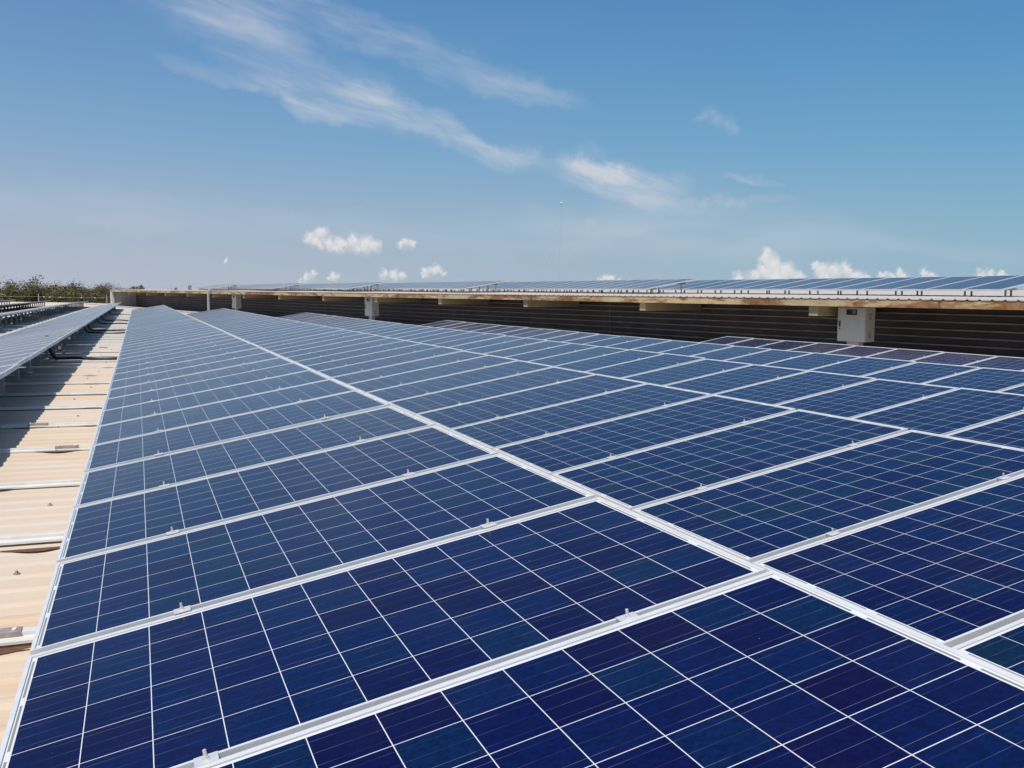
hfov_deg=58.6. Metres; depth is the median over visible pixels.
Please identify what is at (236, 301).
electrical cabinet
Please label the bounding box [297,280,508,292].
solar table
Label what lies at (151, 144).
sky
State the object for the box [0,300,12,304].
solar table
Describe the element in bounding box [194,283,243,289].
solar table
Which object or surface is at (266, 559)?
solar table
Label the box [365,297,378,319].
electrical cabinet
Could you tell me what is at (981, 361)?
solar table
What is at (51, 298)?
tree
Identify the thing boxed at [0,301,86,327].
solar table
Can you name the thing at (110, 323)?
black cable
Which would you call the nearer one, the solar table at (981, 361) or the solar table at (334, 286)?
the solar table at (981, 361)
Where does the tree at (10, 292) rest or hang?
on the ground
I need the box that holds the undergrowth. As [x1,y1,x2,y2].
[0,284,144,302]
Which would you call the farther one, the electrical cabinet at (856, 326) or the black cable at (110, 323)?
the black cable at (110, 323)
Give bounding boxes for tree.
[0,274,81,301]
[0,280,40,299]
[0,283,59,301]
[26,283,108,302]
[42,280,124,293]
[63,278,107,299]
[73,283,127,302]
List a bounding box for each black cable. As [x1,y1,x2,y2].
[45,336,116,359]
[83,326,124,333]
[87,324,125,330]
[96,318,127,323]
[100,310,128,320]
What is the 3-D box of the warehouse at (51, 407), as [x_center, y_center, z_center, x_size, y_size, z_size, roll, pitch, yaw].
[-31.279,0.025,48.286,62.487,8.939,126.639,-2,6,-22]
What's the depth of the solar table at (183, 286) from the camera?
71.87 m
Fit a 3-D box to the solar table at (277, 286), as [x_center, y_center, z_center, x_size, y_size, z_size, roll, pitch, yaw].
[-19.488,-7.308,68.815,1.952,0.712,35.152,-2,6,-22]
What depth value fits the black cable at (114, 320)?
40.67 m
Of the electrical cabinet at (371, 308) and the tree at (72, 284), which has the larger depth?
the tree at (72, 284)
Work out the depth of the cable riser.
57.91 m
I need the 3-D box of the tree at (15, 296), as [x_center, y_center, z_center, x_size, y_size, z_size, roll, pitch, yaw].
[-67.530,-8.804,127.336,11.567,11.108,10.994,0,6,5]
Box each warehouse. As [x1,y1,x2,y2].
[0,302,270,745]
[110,289,1023,357]
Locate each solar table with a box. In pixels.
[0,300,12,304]
[0,300,50,312]
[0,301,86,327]
[0,302,120,392]
[0,305,1023,767]
[169,284,195,289]
[186,308,1023,678]
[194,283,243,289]
[225,283,305,290]
[255,282,386,291]
[277,313,1023,448]
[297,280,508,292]
[350,278,697,293]
[419,320,1023,394]
[486,275,1023,296]
[700,336,1023,370]
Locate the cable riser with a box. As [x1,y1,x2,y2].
[207,288,227,310]
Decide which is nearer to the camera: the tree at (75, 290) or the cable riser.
the cable riser
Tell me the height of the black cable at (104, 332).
0.485 m
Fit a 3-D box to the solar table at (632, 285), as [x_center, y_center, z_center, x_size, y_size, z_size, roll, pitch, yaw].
[-3.619,-5.225,49.172,1.954,0.772,45.372,-2,6,-22]
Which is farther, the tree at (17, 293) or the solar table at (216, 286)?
the tree at (17, 293)
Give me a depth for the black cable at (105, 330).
29.69 m
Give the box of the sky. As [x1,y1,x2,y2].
[0,0,1023,292]
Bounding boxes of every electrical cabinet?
[232,294,240,310]
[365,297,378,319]
[837,307,874,345]
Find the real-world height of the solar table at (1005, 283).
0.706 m
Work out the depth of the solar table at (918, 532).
5.14 m
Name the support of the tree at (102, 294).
on the ground
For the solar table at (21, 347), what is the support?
on the warehouse at (51, 407)
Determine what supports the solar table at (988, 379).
on the warehouse at (51, 407)
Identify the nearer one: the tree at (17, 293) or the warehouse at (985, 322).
the warehouse at (985, 322)
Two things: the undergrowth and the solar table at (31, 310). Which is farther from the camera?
the undergrowth
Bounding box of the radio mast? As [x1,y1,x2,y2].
[538,202,583,280]
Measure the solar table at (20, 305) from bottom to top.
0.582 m
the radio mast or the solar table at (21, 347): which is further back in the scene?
the radio mast
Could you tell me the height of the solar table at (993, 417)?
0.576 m
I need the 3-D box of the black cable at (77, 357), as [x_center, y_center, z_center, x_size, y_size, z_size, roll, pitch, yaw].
[-7.743,-0.669,16.889,1.570,0.482,0.154,-2,6,-22]

